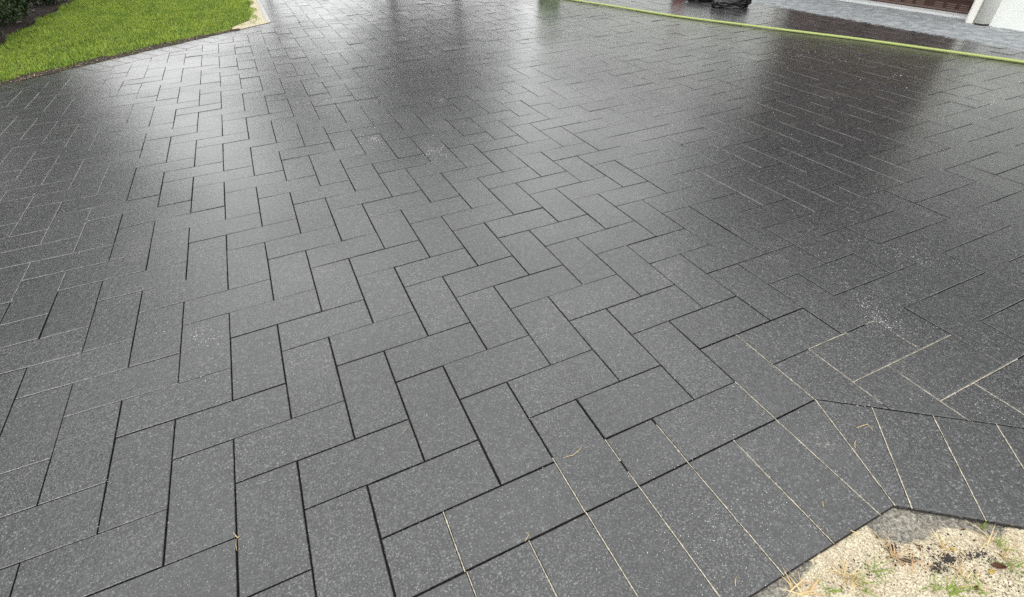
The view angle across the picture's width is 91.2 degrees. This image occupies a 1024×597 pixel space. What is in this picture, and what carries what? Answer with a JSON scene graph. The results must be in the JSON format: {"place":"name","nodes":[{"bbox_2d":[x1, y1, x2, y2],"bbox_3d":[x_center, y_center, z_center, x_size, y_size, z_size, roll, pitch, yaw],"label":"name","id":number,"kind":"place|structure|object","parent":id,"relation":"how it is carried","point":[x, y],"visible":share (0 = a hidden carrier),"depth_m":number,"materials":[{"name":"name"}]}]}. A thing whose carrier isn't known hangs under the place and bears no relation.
{"place":"outdoors","nodes":[
{"label":"outdoors","id":0,"kind":"place"},
{"bbox_2d":[0,28,239,84],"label":"soil edge","id":1,"kind":"object","parent":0,"point":[100,59],"visible":0.98,"depth_m":6.56,"materials":[{"name":"brown soil"}]},
{"bbox_2d":[3,23,256,82],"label":"straw litter","id":2,"kind":"object","parent":1,"relation":"on","point":[119,56],"visible":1,"depth_m":6.68,"materials":[{"name":"beige plant"}]},
{"bbox_2d":[0,0,261,81],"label":"lawn","id":3,"kind":"structure","parent":0,"point":[54,11],"depth_m":8.03,"materials":[{"name":"plant"}]},
{"bbox_2d":[0,0,71,43],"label":"planting bed","id":4,"kind":"object","parent":3,"relation":"on","point":[32,16],"visible":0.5,"depth_m":9.32,"materials":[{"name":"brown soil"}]},
{"bbox_2d":[0,0,10,35],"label":"shrub","id":5,"kind":"object","parent":4,"relation":"on","point":[5,5],"visible":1,"depth_m":7.56,"materials":[{"name":"green plant"}]},
{"bbox_2d":[0,0,30,25],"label":"shrub","id":6,"kind":"object","parent":4,"relation":"on","point":[19,5],"visible":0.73,"depth_m":8.40,"materials":[{"name":"green plant"}]},
{"bbox_2d":[5,0,42,19],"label":"shrub","id":7,"kind":"object","parent":4,"relation":"on","point":[28,2],"visible":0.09,"depth_m":9.15,"materials":[{"name":"green plant"}]},
{"bbox_2d":[28,0,67,7],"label":"shrub","id":8,"kind":"object","parent":4,"relation":"on","point":[33,4],"visible":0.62,"depth_m":10.46,"materials":[{"name":"green plant"}]},
{"bbox_2d":[0,22,270,85],"bbox_3d":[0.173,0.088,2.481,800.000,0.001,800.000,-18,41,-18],"label":"ground","id":9,"kind":"structure","parent":0,"point":[158,48],"depth_m":7.61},
{"bbox_2d":[752,508,1004,596],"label":"concrete haunch","id":10,"kind":"object","parent":9,"relation":"on","point":[878,526],"visible":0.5,"depth_m":1.51,"materials":[{"name":"grey concrete"}]},
{"bbox_2d":[840,0,1023,30],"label":"house","id":11,"kind":"structure","parent":9,"relation":"on","point":[1007,14],"depth_m":6.55,"materials":[{"name":"white paint"}]},
{"bbox_2d":[871,0,974,13],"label":"garage door","id":12,"kind":"structure","parent":11,"relation":"in","point":[957,6],"depth_m":7.16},
{"bbox_2d":[232,0,268,28],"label":"sandy corner","id":13,"kind":"object","parent":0,"point":[257,12],"visible":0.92,"depth_m":8.45,"materials":[{"name":"beige sand"}]},
{"bbox_2d":[0,0,1023,596],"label":"driveway","id":14,"kind":"structure","parent":0,"point":[364,298],"depth_m":2.40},
{"bbox_2d":[257,0,270,21],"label":"kerb strip","id":15,"kind":"object","parent":14,"relation":"on","point":[264,12],"visible":1,"depth_m":9.08,"materials":[{"name":"concrete"}]},
{"bbox_2d":[711,0,751,8],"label":"bin bag","id":16,"kind":"object","parent":14,"relation":"on","point":[734,4],"visible":1,"depth_m":7.88,"materials":[{"name":"black plastic"}]},
{"bbox_2d":[570,0,1023,63],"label":"garden hose","id":17,"kind":"object","parent":14,"relation":"on","point":[881,42],"visible":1,"depth_m":6.26,"materials":[{"name":"rubber"}]},
{"bbox_2d":[686,0,712,1],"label":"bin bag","id":18,"kind":"object","parent":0,"point":[700,0],"visible":0.81,"depth_m":8.42,"materials":[{"name":"black plastic"}]},
{"bbox_2d":[786,525,1023,596],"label":"sand verge","id":19,"kind":"structure","parent":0,"point":[845,545],"depth_m":1.42,"materials":[{"name":"beige sand"}]},
{"bbox_2d":[780,568,826,596],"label":"straw clump","id":20,"kind":"object","parent":19,"relation":"on","point":[805,592],"visible":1,"depth_m":1.39,"materials":[{"name":"beige plant"}]},
{"bbox_2d":[812,577,844,596],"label":"grass tuft","id":21,"kind":"object","parent":19,"relation":"on","point":[831,590],"visible":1,"depth_m":1.37,"materials":[{"name":"green plant"}]},
{"bbox_2d":[821,553,883,596],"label":"straw clump","id":22,"kind":"object","parent":19,"relation":"on","point":[845,574],"visible":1,"depth_m":1.40,"materials":[{"name":"beige plant"}]},
{"bbox_2d":[854,569,884,596],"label":"grass tuft","id":23,"kind":"object","parent":19,"relation":"on","point":[865,590],"visible":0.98,"depth_m":1.38,"materials":[{"name":"green plant"}]},
{"bbox_2d":[861,556,897,586],"bbox_3d":[1.028,0.748,1.401,0.082,0.059,0.085,31,49,34],"label":"grass tuft","id":24,"kind":"object","parent":19,"relation":"on","point":[874,571],"visible":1,"depth_m":1.41,"materials":[{"name":"green plant"}]},
{"bbox_2d":[864,529,924,572],"bbox_3d":[1.089,0.723,1.427,0.140,0.072,0.139,22,45,27],"label":"straw clump","id":25,"kind":"object","parent":19,"relation":"on","point":[892,554],"visible":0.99,"depth_m":1.44,"materials":[{"name":"beige plant"}]},
{"bbox_2d":[771,510,1023,596],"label":"sand grains","id":26,"kind":"object","parent":19,"relation":"on","point":[927,562],"visible":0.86,"depth_m":1.43},
{"bbox_2d":[806,532,1023,596],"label":"soil crumbs","id":27,"kind":"object","parent":19,"relation":"on","point":[946,560],"visible":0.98,"depth_m":1.43,"materials":[{"name":"black soil"}]},
{"bbox_2d":[894,543,942,579],"bbox_3d":[1.152,0.752,1.421,0.135,0.029,0.116,-18,41,-18],"label":"straw clump","id":28,"kind":"object","parent":19,"relation":"on","point":[917,562],"visible":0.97,"depth_m":1.43,"materials":[{"name":"beige plant"}]},
{"bbox_2d":[917,568,950,591],"bbox_3d":[1.149,0.778,1.366,0.109,0.043,0.054,-18,41,-18],"label":"grass tuft","id":29,"kind":"object","parent":19,"relation":"on","point":[935,585],"visible":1,"depth_m":1.37,"materials":[{"name":"green plant"}]},
{"bbox_2d":[926,528,964,556],"bbox_3d":[1.288,0.717,1.454,0.129,0.037,0.103,7,40,12],"label":"straw clump","id":30,"kind":"object","parent":19,"relation":"on","point":[943,546],"visible":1,"depth_m":1.47,"materials":[{"name":"beige plant"}]},
{"bbox_2d":[946,555,952,561],"bbox_3d":[1.251,0.744,1.435,0.017,0.008,0.025,23,45,28],"label":"soil clod","id":31,"kind":"object","parent":19,"relation":"on","point":[949,558],"visible":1,"depth_m":1.43,"materials":[{"name":"black soil"}]},
{"bbox_2d":[945,573,979,596],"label":"grass tuft","id":32,"kind":"object","parent":19,"relation":"on","point":[953,591],"visible":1,"depth_m":1.36,"materials":[{"name":"green plant"}]},
{"bbox_2d":[943,558,995,593],"bbox_3d":[1.250,0.779,1.384,0.135,0.036,0.111,-18,41,-18],"label":"straw clump","id":33,"kind":"object","parent":19,"relation":"on","point":[959,570],"visible":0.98,"depth_m":1.39,"materials":[{"name":"beige plant"}]},
{"bbox_2d":[958,571,988,596],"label":"grass tuft","id":34,"kind":"object","parent":19,"relation":"on","point":[982,592],"visible":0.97,"depth_m":1.37,"materials":[{"name":"green plant"}]},
{"bbox_2d":[963,520,1021,566],"bbox_3d":[1.395,0.703,1.454,0.153,0.043,0.131,24,46,29],"label":"straw clump","id":35,"kind":"object","parent":19,"relation":"on","point":[989,539],"visible":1,"depth_m":1.46,"materials":[{"name":"beige plant"}]},
{"bbox_2d":[991,562,1007,568],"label":"dead leaf","id":36,"kind":"object","parent":19,"relation":"on","point":[997,565],"visible":1,"depth_m":1.41,"materials":[{"name":"brown plant"}]},
{"bbox_2d":[992,533,1017,552],"bbox_3d":[1.420,0.709,1.443,0.063,0.043,0.072,-3,39,-1],"label":"grass tuft","id":37,"kind":"object","parent":19,"relation":"on","point":[999,542],"visible":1,"depth_m":1.46,"materials":[{"name":"green plant"}]},
{"bbox_2d":[989,555,1023,582],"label":"grass tuft","id":38,"kind":"object","parent":19,"relation":"on","point":[1018,566],"visible":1,"depth_m":1.41,"materials":[{"name":"green plant"}]},
{"bbox_2d":[991,528,1023,574],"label":"straw clump","id":39,"kind":"object","parent":19,"relation":"on","point":[1018,548],"visible":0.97,"depth_m":1.45,"materials":[{"name":"beige plant"}]}
]}

